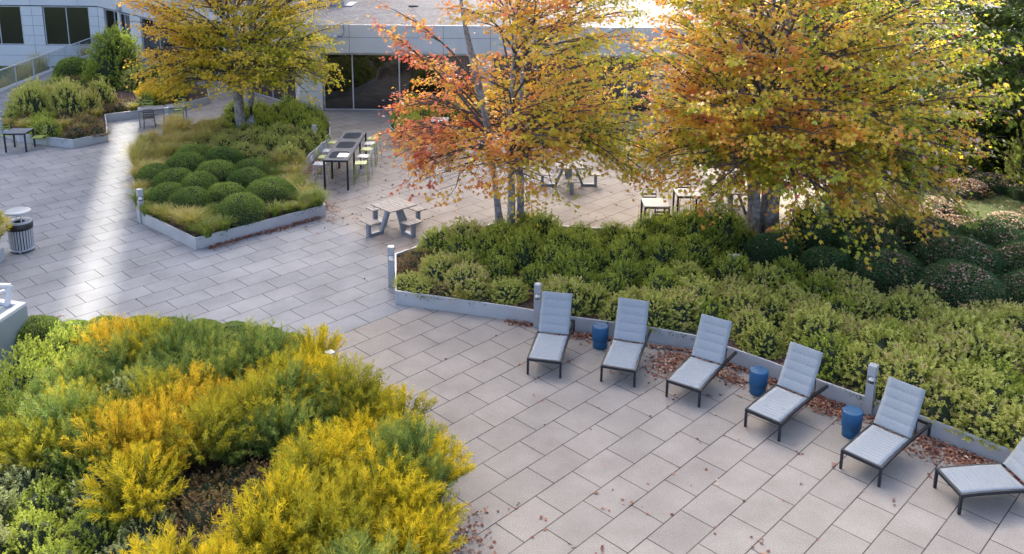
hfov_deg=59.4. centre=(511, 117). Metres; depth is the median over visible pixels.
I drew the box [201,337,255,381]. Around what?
feathery shrub
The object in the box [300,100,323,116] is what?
leafy shrub
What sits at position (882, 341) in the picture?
leafy shrub
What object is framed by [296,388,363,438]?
feathery shrub
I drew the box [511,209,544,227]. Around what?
leafy shrub
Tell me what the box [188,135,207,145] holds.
leafy shrub
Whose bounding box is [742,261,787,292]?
leafy shrub
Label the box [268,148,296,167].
grass tuft
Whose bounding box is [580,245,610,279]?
leafy shrub
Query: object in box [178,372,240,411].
feathery shrub
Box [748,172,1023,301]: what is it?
leaves on mounds
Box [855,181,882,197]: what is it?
leafy shrub
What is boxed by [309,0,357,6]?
roof vent
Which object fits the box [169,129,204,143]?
grass tuft
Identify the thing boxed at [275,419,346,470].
feathery shrub
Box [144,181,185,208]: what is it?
clipped shrub
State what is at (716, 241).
leafy shrub
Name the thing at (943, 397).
leafy shrub
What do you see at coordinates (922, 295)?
leafy shrub
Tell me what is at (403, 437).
feathery shrub
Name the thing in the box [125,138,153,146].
grass tuft
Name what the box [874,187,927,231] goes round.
grass tuft
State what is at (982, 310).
leafy shrub
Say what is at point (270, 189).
clipped shrub
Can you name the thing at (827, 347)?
leafy shrub
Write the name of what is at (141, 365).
feathery shrub
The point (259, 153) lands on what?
leafy shrub
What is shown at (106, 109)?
plant
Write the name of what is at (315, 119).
leafy shrub
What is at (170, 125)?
grass tuft
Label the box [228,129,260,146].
leafy shrub
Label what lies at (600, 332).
drum stool
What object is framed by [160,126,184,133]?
grass tuft
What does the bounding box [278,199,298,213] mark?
grass tuft
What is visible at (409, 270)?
plant
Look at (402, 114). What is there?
leafy shrub
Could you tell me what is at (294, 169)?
grass tuft
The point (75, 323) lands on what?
clipped shrub
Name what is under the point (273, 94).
window
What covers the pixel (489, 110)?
feathery shrub
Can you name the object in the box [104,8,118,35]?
window
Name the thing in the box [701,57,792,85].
window
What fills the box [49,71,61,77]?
plant
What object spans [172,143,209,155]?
clipped shrub
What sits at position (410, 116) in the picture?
leafy shrub
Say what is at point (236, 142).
leafy shrub
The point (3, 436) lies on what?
feathery shrub
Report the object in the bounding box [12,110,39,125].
plant
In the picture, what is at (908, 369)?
leafy shrub
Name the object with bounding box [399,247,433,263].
plant
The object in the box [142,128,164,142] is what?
grass tuft
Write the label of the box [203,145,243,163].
clipped shrub
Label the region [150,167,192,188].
clipped shrub
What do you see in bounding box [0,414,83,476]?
feathery shrub
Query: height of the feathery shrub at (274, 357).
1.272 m
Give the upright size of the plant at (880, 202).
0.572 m
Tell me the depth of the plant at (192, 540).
12.64 m
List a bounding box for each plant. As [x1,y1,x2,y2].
[1,108,23,125]
[1,116,14,127]
[10,119,34,127]
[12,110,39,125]
[26,113,50,133]
[27,109,56,125]
[29,116,64,139]
[45,74,66,85]
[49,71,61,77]
[54,115,74,125]
[54,117,74,129]
[56,107,78,120]
[61,121,89,138]
[66,74,84,83]
[72,111,99,125]
[74,112,106,129]
[76,77,90,87]
[86,77,109,87]
[87,122,111,137]
[88,107,103,117]
[99,101,112,114]
[109,92,128,107]
[109,99,131,112]
[126,97,140,106]
[127,101,143,109]
[135,89,162,106]
[155,525,208,553]
[159,98,170,105]
[162,484,233,537]
[163,470,227,514]
[199,504,242,538]
[205,483,245,526]
[209,461,256,494]
[212,511,273,553]
[226,455,276,503]
[392,269,428,291]
[393,266,419,279]
[396,257,420,270]
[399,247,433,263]
[406,275,439,298]
[416,241,442,255]
[425,278,454,299]
[820,198,889,223]
[828,212,887,228]
[855,194,889,215]
[918,200,971,220]
[933,176,995,201]
[943,215,964,228]
[966,172,1013,195]
[986,213,1023,230]
[1004,181,1023,201]
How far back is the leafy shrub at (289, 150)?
31.05 m
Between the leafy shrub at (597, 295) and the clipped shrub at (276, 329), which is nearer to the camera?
the clipped shrub at (276, 329)
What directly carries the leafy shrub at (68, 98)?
on the planter soil at (127, 94)
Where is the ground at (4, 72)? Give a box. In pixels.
[0,66,54,85]
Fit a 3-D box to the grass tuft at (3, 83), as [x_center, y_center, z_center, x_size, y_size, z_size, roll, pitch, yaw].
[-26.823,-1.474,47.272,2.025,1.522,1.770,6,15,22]
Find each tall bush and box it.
[79,21,144,90]
[846,50,917,106]
[896,104,981,171]
[899,65,975,119]
[952,79,1021,171]
[984,60,1022,133]
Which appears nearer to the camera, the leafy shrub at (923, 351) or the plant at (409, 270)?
the leafy shrub at (923, 351)
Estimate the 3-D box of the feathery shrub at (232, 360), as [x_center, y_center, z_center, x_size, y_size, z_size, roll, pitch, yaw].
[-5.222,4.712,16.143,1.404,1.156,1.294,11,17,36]
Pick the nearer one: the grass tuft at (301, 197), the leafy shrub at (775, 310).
the leafy shrub at (775, 310)
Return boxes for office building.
[0,0,1022,113]
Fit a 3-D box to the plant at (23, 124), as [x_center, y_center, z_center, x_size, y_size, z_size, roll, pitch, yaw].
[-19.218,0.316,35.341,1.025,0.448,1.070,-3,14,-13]
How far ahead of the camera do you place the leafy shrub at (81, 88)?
38.81 m
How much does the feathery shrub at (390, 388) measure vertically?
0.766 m
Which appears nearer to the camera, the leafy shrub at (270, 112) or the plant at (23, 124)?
the plant at (23, 124)
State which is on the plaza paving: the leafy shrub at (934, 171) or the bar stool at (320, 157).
the bar stool at (320, 157)
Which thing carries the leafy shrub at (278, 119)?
on the planter soil at (179, 227)
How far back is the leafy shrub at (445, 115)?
37.47 m
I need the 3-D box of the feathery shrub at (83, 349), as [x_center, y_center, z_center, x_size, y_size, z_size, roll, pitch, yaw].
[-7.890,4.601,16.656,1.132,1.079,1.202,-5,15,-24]
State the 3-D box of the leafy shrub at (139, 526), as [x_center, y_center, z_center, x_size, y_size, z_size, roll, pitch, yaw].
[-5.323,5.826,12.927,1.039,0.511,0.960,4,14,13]
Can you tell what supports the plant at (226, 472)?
on the planter soil at (188, 472)
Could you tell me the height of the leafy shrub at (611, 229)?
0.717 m
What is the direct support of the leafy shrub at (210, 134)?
on the planter soil at (179, 227)
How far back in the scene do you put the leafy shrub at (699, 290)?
20.25 m
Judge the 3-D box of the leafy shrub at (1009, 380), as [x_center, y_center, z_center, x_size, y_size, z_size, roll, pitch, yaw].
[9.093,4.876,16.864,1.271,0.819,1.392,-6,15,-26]
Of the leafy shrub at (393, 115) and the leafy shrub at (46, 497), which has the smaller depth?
the leafy shrub at (46, 497)
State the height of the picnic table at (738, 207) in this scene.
0.750 m
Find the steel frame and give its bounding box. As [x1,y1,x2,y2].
[0,283,12,306]
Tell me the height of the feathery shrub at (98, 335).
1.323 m
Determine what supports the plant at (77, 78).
on the planter soil at (127, 94)
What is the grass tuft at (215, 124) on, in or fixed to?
on the planter soil at (179, 227)
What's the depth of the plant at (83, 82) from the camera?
43.28 m
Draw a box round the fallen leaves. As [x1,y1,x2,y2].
[31,128,1023,553]
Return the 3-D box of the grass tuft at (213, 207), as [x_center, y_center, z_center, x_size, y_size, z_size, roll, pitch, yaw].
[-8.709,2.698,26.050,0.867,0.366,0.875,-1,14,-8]
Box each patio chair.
[0,123,17,145]
[31,125,48,149]
[141,100,154,119]
[143,109,155,128]
[171,98,185,115]
[172,107,183,120]
[642,189,657,213]
[654,208,668,218]
[701,199,719,215]
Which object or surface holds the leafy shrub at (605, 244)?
on the planter soil at (528, 303)
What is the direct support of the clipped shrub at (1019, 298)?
on the planter soil at (528, 303)
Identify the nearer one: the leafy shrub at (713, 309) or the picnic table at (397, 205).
the leafy shrub at (713, 309)
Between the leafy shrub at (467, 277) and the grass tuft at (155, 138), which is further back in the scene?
the grass tuft at (155, 138)
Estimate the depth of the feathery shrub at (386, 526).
11.98 m
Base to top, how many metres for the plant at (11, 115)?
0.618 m
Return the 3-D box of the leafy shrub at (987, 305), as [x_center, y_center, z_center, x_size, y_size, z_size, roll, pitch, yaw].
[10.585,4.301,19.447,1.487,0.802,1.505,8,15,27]
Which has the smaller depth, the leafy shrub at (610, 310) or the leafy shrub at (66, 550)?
the leafy shrub at (66, 550)
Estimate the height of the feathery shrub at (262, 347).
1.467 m
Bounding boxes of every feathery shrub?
[0,211,12,238]
[0,366,78,421]
[0,409,50,472]
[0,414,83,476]
[2,393,67,439]
[4,376,112,456]
[29,348,118,395]
[39,373,112,426]
[39,417,120,479]
[55,393,133,452]
[57,391,164,470]
[60,338,115,379]
[65,310,141,363]
[72,440,191,524]
[74,354,136,395]
[78,325,163,377]
[90,384,134,418]
[99,368,152,406]
[101,311,181,369]
[102,401,211,475]
[103,439,186,494]
[109,311,156,342]
[109,365,200,430]
[110,517,214,553]
[111,351,185,403]
[119,377,203,450]
[121,349,183,383]
[131,322,197,370]
[132,84,159,96]
[144,313,202,352]
[146,75,173,98]
[149,85,173,104]
[156,359,226,407]
[158,393,256,473]
[159,340,228,390]
[170,85,192,99]
[175,531,261,553]
[176,324,236,368]
[177,379,261,445]
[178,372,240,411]
[179,317,234,359]
[185,345,259,395]
[197,480,322,553]
[200,413,273,467]
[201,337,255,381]
[208,519,306,553]
[215,364,273,411]
[216,363,310,446]
[217,315,305,381]
[227,458,337,548]
[235,392,321,461]
[244,346,313,398]
[247,355,332,425]
[252,473,376,553]
[256,429,357,507]
[271,416,381,490]
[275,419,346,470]
[279,321,349,359]
[279,348,359,416]
[280,349,356,406]
[282,338,336,372]
[290,531,346,553]
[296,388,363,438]
[297,456,399,538]
[302,490,403,553]
[303,352,389,416]
[317,526,420,553]
[320,459,370,503]
[323,402,392,451]
[326,438,437,523]
[333,380,405,429]
[335,425,395,467]
[348,511,450,553]
[352,376,395,408]
[354,406,457,484]
[360,382,438,424]
[360,461,447,530]
[367,408,436,454]
[371,494,469,553]
[372,493,457,553]
[396,453,457,506]
[405,480,470,526]
[414,417,457,454]
[414,431,475,486]
[476,98,498,116]
[484,86,504,115]
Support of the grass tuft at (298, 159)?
on the planter soil at (179, 227)
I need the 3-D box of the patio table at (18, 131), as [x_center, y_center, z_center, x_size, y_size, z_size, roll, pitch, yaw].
[-18.459,0.852,33.675,0.780,0.740,0.780,-1,14,-5]
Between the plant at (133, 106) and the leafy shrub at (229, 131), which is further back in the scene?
the plant at (133, 106)
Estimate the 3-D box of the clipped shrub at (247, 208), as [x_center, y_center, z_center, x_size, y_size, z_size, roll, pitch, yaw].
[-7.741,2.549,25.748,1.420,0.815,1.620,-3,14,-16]
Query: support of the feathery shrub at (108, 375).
on the planter soil at (188, 472)
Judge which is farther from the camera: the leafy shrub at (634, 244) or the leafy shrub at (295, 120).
the leafy shrub at (295, 120)
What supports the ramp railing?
on the plaza paving
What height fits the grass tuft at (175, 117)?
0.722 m
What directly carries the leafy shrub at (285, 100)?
on the planter soil at (179, 227)
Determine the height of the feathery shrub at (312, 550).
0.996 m
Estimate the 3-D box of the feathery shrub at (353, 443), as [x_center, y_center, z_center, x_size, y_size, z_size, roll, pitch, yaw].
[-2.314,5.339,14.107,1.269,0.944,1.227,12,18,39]
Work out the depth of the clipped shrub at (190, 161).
29.22 m
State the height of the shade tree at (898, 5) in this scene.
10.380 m
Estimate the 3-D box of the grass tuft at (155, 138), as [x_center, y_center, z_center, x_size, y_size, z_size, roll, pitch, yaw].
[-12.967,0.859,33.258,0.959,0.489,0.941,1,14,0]
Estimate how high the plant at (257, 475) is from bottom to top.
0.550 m
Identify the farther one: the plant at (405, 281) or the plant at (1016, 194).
the plant at (1016, 194)
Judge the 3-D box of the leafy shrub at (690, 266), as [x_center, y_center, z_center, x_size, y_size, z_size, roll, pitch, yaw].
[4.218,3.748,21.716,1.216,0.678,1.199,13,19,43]
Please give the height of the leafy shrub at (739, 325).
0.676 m
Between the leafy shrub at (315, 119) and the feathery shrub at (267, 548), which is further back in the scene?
the leafy shrub at (315, 119)
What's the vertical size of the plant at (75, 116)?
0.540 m
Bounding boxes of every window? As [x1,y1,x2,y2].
[0,6,24,44]
[42,6,91,44]
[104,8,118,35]
[141,17,218,81]
[232,42,295,101]
[322,53,475,109]
[492,55,653,112]
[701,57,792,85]
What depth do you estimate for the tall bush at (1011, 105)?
33.78 m
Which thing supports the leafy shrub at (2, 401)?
on the planter soil at (188, 472)
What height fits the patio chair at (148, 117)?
0.852 m
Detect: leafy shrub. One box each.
[0,334,55,387]
[0,348,59,415]
[0,390,25,423]
[0,391,9,419]
[0,453,20,499]
[0,454,62,506]
[0,486,33,534]
[0,518,17,553]
[1,82,36,115]
[2,501,68,553]
[6,472,76,533]
[8,76,51,115]
[21,74,44,88]
[28,533,93,553]
[35,318,93,363]
[36,343,80,380]
[42,78,70,110]
[45,76,90,118]
[54,443,144,501]
[58,474,124,529]
[59,504,126,553]
[61,79,83,97]
[79,86,103,115]
[85,76,116,105]
[95,529,156,553]
[116,62,151,91]
[116,500,177,548]
[140,531,175,553]
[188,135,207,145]
[196,128,217,144]
[202,142,219,149]
[206,132,235,146]
[207,116,235,129]
[210,125,227,135]
[220,99,248,119]
[221,111,235,130]
[221,127,241,136]
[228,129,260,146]
[231,140,248,149]
[232,141,262,158]
[233,111,260,127]
[236,121,257,133]
[244,102,264,117]
[244,125,265,140]
[250,145,273,160]
[252,97,269,110]
[253,113,276,128]
[253,124,270,130]
[254,131,267,145]
[255,103,273,113]
[256,112,272,124]
[256,131,283,153]
[263,122,295,138]
[264,109,280,118]
[266,101,285,115]
[269,112,289,125]
[269,117,295,129]
[271,141,308,167]
[272,93,294,107]
[273,134,302,152]
[277,99,307,120]
[283,98,306,112]
[284,107,310,126]
[284,123,301,135]
[288,130,315,153]
[294,115,327,139]
[298,127,324,147]
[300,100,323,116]
[303,107,330,127]
[306,116,327,132]
[389,99,419,125]
[393,106,425,132]
[393,111,424,139]
[398,91,421,112]
[415,222,453,253]
[417,105,439,124]
[418,247,461,283]
[433,102,449,116]
[438,216,486,246]
[438,230,481,260]
[439,258,497,300]
[442,100,469,123]
[451,247,482,266]
[468,227,506,262]
[475,222,489,230]
[477,243,518,273]
[477,252,515,284]
[478,221,517,245]
[485,274,532,305]
[491,215,518,230]
[497,228,545,272]
[507,224,544,248]
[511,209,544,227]
[514,220,545,240]
[517,261,555,289]
[526,208,561,241]
[532,239,575,277]
[532,272,564,294]
[533,274,591,322]
[539,222,577,250]
[546,247,599,282]
[562,229,603,259]
[565,264,598,288]
[568,220,595,240]
[569,225,602,247]
[578,280,612,315]
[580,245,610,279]
[589,269,629,297]
[595,289,637,324]
[596,218,630,241]
[596,232,627,252]
[601,239,639,274]
[605,255,642,287]
[610,231,652,265]
[616,221,653,246]
[617,284,652,299]
[631,206,662,234]
[634,256,668,285]
[638,231,685,268]
[638,288,674,331]
[640,264,682,298]
[643,232,664,250]
[644,212,678,239]
[653,205,689,225]
[654,286,706,331]
[660,226,707,249]
[665,249,701,271]
[666,259,710,286]
[670,206,715,248]
[671,272,723,311]
[673,232,720,272]
[674,270,713,293]
[676,199,712,227]
[689,294,733,328]
[699,222,731,255]
[702,198,745,251]
[706,249,753,287]
[711,284,763,322]
[713,273,754,298]
[727,305,769,342]
[728,209,754,231]
[730,225,756,251]
[734,316,786,359]
[738,278,775,306]
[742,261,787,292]
[756,293,793,331]
[766,220,807,255]
[768,254,808,285]
[768,273,804,296]
[770,281,813,309]
[775,301,852,352]
[781,195,827,233]
[786,294,837,326]
[797,272,840,300]
[799,328,858,382]
[804,260,852,297]
[814,292,872,324]
[819,180,853,200]
[827,269,882,301]
[830,307,865,331]
[833,316,892,352]
[833,340,888,393]
[835,282,895,325]
[843,323,919,359]
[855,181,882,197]
[861,341,950,413]
[873,313,912,330]
[873,314,914,348]
[877,173,907,193]
[877,292,932,329]
[889,276,950,309]
[893,343,950,372]
[898,317,951,346]
[906,169,927,189]
[909,324,984,376]
[911,302,958,330]
[915,370,980,434]
[919,306,997,338]
[926,353,1022,414]
[927,165,953,182]
[941,150,982,180]
[944,388,1020,451]
[948,319,1023,381]
[954,299,999,323]
[960,308,1012,337]
[967,148,989,170]
[971,351,1023,394]
[975,297,1020,314]
[986,301,1023,337]
[988,325,1023,380]
[988,394,1023,452]
[998,119,1023,187]
[1002,383,1023,420]
[1012,373,1023,393]
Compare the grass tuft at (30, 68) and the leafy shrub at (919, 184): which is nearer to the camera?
the leafy shrub at (919, 184)
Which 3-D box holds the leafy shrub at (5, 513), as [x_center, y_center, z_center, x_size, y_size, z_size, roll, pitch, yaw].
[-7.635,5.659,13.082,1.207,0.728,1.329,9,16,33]
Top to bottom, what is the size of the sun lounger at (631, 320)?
1.116 m
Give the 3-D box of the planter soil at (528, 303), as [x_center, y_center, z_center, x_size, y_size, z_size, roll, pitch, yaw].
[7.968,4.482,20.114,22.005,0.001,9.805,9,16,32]
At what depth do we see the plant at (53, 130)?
34.50 m
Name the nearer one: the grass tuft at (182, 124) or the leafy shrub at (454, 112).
the grass tuft at (182, 124)
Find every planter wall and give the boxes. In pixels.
[0,247,4,261]
[3,83,209,147]
[132,117,330,249]
[389,111,561,149]
[394,222,1012,462]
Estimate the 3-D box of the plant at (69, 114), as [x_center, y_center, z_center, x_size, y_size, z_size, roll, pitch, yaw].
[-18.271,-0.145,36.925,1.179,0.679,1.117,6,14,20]
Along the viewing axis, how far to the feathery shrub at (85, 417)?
14.49 m
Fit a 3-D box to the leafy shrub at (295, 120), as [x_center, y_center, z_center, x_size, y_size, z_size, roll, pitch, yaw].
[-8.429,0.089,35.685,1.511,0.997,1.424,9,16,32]
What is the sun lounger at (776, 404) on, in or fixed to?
on the plaza paving
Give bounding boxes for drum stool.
[592,322,608,349]
[749,365,768,396]
[841,405,862,439]
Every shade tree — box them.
[768,0,970,73]
[887,0,1023,151]
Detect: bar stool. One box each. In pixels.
[310,155,329,186]
[315,148,333,178]
[319,142,337,172]
[325,134,335,148]
[354,155,368,185]
[356,148,372,178]
[360,141,375,169]
[364,141,377,164]
[365,131,381,158]
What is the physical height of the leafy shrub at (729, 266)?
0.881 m
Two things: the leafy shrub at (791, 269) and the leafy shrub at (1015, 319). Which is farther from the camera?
the leafy shrub at (791, 269)
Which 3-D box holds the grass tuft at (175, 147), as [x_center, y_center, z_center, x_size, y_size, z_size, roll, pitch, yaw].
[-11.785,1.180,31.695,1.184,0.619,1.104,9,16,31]
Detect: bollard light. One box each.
[0,111,3,136]
[136,188,143,223]
[164,107,168,124]
[312,124,316,136]
[324,349,335,359]
[387,245,394,286]
[533,282,541,327]
[863,362,878,415]
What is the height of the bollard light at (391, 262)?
1.030 m
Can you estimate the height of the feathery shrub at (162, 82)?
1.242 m
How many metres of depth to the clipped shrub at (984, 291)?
20.10 m
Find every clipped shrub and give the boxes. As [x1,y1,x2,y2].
[14,314,60,352]
[43,318,89,348]
[53,55,91,78]
[85,314,123,342]
[126,315,153,330]
[134,162,170,189]
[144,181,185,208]
[146,63,178,84]
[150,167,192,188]
[151,316,188,328]
[165,150,205,171]
[166,185,215,212]
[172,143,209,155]
[178,317,222,353]
[180,170,219,193]
[196,158,237,182]
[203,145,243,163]
[207,182,245,205]
[214,321,254,347]
[217,190,266,227]
[226,167,267,187]
[235,158,270,176]
[240,324,283,358]
[244,176,296,210]
[268,331,306,360]
[743,232,800,268]
[797,223,843,250]
[798,245,853,279]
[835,223,907,267]
[841,218,886,231]
[850,247,925,298]
[887,212,961,256]
[908,231,1008,278]
[912,258,1011,313]
[956,218,1023,256]
[989,239,1023,284]
[993,268,1023,309]
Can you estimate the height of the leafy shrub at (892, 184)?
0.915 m
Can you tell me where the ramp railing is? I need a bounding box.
[0,36,99,93]
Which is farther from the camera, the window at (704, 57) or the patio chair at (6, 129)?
the window at (704, 57)
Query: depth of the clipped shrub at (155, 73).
43.82 m
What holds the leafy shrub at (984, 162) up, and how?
on the lawn at (985, 206)
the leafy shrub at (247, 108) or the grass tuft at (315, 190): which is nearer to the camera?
the grass tuft at (315, 190)
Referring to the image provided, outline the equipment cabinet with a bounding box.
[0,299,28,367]
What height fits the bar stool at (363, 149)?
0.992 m
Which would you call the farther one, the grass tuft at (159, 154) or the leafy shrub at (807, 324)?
the grass tuft at (159, 154)
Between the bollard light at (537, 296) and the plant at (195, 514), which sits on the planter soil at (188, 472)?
the plant at (195, 514)
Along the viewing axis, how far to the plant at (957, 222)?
25.43 m
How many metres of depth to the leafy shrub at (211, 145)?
31.90 m
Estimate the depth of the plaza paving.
17.84 m
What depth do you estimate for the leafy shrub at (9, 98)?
37.65 m
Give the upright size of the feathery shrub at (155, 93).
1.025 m
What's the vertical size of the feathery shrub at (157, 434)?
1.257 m
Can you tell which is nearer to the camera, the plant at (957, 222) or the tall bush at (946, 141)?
the plant at (957, 222)
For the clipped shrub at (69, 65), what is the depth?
44.73 m
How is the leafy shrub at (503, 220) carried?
on the planter soil at (528, 303)
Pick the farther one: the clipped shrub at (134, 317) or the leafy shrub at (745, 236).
the leafy shrub at (745, 236)
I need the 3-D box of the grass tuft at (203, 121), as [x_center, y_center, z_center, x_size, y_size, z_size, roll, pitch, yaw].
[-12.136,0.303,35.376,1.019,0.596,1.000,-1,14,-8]
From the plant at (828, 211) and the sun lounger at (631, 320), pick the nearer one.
the sun lounger at (631, 320)
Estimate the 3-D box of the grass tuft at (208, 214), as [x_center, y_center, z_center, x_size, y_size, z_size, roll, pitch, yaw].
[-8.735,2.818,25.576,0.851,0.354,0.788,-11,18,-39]
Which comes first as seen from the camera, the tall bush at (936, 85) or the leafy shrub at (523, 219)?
the leafy shrub at (523, 219)
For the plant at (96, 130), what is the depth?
34.84 m
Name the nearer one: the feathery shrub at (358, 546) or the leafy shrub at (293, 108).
the feathery shrub at (358, 546)
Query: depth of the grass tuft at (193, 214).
24.97 m
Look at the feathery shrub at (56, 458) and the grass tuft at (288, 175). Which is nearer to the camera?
the feathery shrub at (56, 458)
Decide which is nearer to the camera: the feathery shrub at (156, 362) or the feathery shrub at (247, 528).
the feathery shrub at (247, 528)
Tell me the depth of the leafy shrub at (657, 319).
19.55 m
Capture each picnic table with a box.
[359,197,426,237]
[539,160,599,194]
[697,184,760,213]
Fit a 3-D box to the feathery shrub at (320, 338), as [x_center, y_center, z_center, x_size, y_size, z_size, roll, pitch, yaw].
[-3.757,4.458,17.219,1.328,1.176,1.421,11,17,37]
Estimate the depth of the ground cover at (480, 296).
19.85 m
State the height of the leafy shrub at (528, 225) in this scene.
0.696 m
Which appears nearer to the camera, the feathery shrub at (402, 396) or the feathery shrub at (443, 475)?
the feathery shrub at (443, 475)
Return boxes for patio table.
[3,128,35,152]
[138,105,164,127]
[165,103,186,119]
[640,198,669,221]
[672,188,701,212]
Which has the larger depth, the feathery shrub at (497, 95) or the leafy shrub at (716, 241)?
the feathery shrub at (497, 95)
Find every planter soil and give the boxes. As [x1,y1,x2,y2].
[4,84,207,137]
[11,353,437,547]
[134,126,328,236]
[396,228,1005,446]
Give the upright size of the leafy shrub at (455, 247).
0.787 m
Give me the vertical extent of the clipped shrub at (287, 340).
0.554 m
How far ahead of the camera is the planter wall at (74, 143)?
34.83 m
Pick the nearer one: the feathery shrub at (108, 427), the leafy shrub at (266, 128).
the feathery shrub at (108, 427)
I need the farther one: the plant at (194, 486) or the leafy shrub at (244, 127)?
the leafy shrub at (244, 127)
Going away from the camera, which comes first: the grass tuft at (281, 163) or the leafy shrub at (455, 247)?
the leafy shrub at (455, 247)
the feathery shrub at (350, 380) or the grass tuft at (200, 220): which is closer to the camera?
the feathery shrub at (350, 380)
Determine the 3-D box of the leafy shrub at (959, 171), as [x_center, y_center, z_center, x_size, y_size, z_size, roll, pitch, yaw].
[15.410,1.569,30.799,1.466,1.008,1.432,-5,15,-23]
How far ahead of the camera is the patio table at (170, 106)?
37.79 m
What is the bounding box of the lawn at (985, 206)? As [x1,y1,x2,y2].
[798,169,1023,237]
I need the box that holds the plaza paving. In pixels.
[0,57,1023,553]
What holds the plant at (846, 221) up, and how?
on the lawn at (985, 206)
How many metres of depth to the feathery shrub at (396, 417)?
14.61 m
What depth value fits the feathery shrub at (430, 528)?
12.28 m
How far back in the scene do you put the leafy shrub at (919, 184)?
29.28 m
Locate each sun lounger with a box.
[527,291,574,377]
[600,297,651,386]
[665,314,736,407]
[744,341,828,441]
[839,376,931,487]
[933,437,1023,514]
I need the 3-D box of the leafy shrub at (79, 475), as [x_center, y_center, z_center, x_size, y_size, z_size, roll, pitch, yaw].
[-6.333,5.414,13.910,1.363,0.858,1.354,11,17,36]
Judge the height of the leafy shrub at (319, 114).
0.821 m
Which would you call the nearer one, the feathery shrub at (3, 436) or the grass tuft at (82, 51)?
the feathery shrub at (3, 436)
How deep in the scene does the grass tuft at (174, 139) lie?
32.31 m
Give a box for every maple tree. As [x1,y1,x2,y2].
[111,0,357,129]
[366,0,687,226]
[610,0,1023,269]
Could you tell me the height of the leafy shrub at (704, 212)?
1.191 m
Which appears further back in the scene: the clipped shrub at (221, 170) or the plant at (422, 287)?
the clipped shrub at (221, 170)
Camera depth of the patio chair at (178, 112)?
37.13 m
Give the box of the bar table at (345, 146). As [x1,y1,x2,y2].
[323,131,366,189]
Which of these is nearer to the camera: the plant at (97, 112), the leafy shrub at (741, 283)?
the leafy shrub at (741, 283)
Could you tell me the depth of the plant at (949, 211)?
26.69 m
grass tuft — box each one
[0,74,17,88]
[2,61,37,83]
[13,58,41,75]
[21,51,53,74]
[69,42,94,56]
[119,140,154,156]
[120,146,152,166]
[122,187,148,205]
[124,177,149,190]
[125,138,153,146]
[125,166,139,180]
[126,157,163,172]
[127,155,154,168]
[128,131,157,147]
[132,200,157,216]
[137,159,165,167]
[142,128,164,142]
[144,145,157,158]
[147,201,168,217]
[148,149,170,161]
[149,140,177,157]
[149,141,165,148]
[150,200,180,221]
[151,133,170,142]
[154,134,170,146]
[155,118,184,130]
[157,124,176,135]
[159,132,193,147]
[160,111,186,124]
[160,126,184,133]
[160,203,200,225]
[163,141,193,154]
[166,129,188,142]
[166,205,214,230]
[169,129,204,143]
[171,117,193,133]
[174,115,199,130]
[182,214,217,233]
[183,128,217,142]
[184,122,207,130]
[186,206,209,218]
[188,219,219,237]
[189,125,222,132]
[191,121,215,130]
[195,116,208,126]
[195,207,221,221]
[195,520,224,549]
[197,201,220,217]
[201,114,228,123]
[201,211,238,231]
[202,116,231,129]
[261,151,279,165]
[263,199,288,217]
[266,164,289,177]
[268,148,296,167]
[269,159,293,173]
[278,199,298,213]
[280,161,310,177]
[281,171,303,187]
[287,175,312,188]
[287,186,312,205]
[288,156,307,166]
[290,198,315,211]
[291,183,315,191]
[292,172,309,181]
[297,185,328,202]
[299,188,333,206]
[303,180,322,188]
[452,288,475,299]
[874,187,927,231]
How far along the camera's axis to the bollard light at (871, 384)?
16.59 m
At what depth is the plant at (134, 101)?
39.52 m
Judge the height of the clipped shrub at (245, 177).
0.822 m
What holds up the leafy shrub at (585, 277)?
on the planter soil at (528, 303)
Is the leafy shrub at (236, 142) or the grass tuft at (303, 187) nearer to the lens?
the grass tuft at (303, 187)
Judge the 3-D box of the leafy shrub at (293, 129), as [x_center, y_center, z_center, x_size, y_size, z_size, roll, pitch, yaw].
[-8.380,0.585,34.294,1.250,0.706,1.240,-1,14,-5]
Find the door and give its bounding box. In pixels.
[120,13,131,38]
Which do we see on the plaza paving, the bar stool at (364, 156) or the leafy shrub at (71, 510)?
the bar stool at (364, 156)
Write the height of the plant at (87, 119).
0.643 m
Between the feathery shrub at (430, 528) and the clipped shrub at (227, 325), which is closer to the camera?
the feathery shrub at (430, 528)
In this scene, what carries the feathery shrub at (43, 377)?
on the planter soil at (188, 472)
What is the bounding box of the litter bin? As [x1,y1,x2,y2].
[4,207,34,253]
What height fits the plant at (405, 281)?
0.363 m
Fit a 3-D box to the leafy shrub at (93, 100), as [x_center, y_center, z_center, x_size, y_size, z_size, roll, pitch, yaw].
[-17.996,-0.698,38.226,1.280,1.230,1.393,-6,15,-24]
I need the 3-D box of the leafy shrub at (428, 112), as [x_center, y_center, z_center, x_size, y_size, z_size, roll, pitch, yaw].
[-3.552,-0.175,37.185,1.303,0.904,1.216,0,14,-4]
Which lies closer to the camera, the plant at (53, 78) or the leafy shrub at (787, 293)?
the leafy shrub at (787, 293)
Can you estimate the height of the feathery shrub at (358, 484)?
1.224 m
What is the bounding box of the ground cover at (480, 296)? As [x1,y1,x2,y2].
[50,108,926,416]
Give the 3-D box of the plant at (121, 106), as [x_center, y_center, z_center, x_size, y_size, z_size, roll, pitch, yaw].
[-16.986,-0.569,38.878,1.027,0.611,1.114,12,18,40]
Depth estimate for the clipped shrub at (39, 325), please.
18.27 m
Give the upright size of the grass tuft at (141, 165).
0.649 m
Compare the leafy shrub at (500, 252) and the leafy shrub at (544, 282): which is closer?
the leafy shrub at (544, 282)
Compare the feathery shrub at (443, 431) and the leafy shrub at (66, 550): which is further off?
the feathery shrub at (443, 431)
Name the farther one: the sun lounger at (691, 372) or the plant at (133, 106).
the plant at (133, 106)
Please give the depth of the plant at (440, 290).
20.97 m
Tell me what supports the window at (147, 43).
in the office building
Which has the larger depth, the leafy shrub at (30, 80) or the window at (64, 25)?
the window at (64, 25)

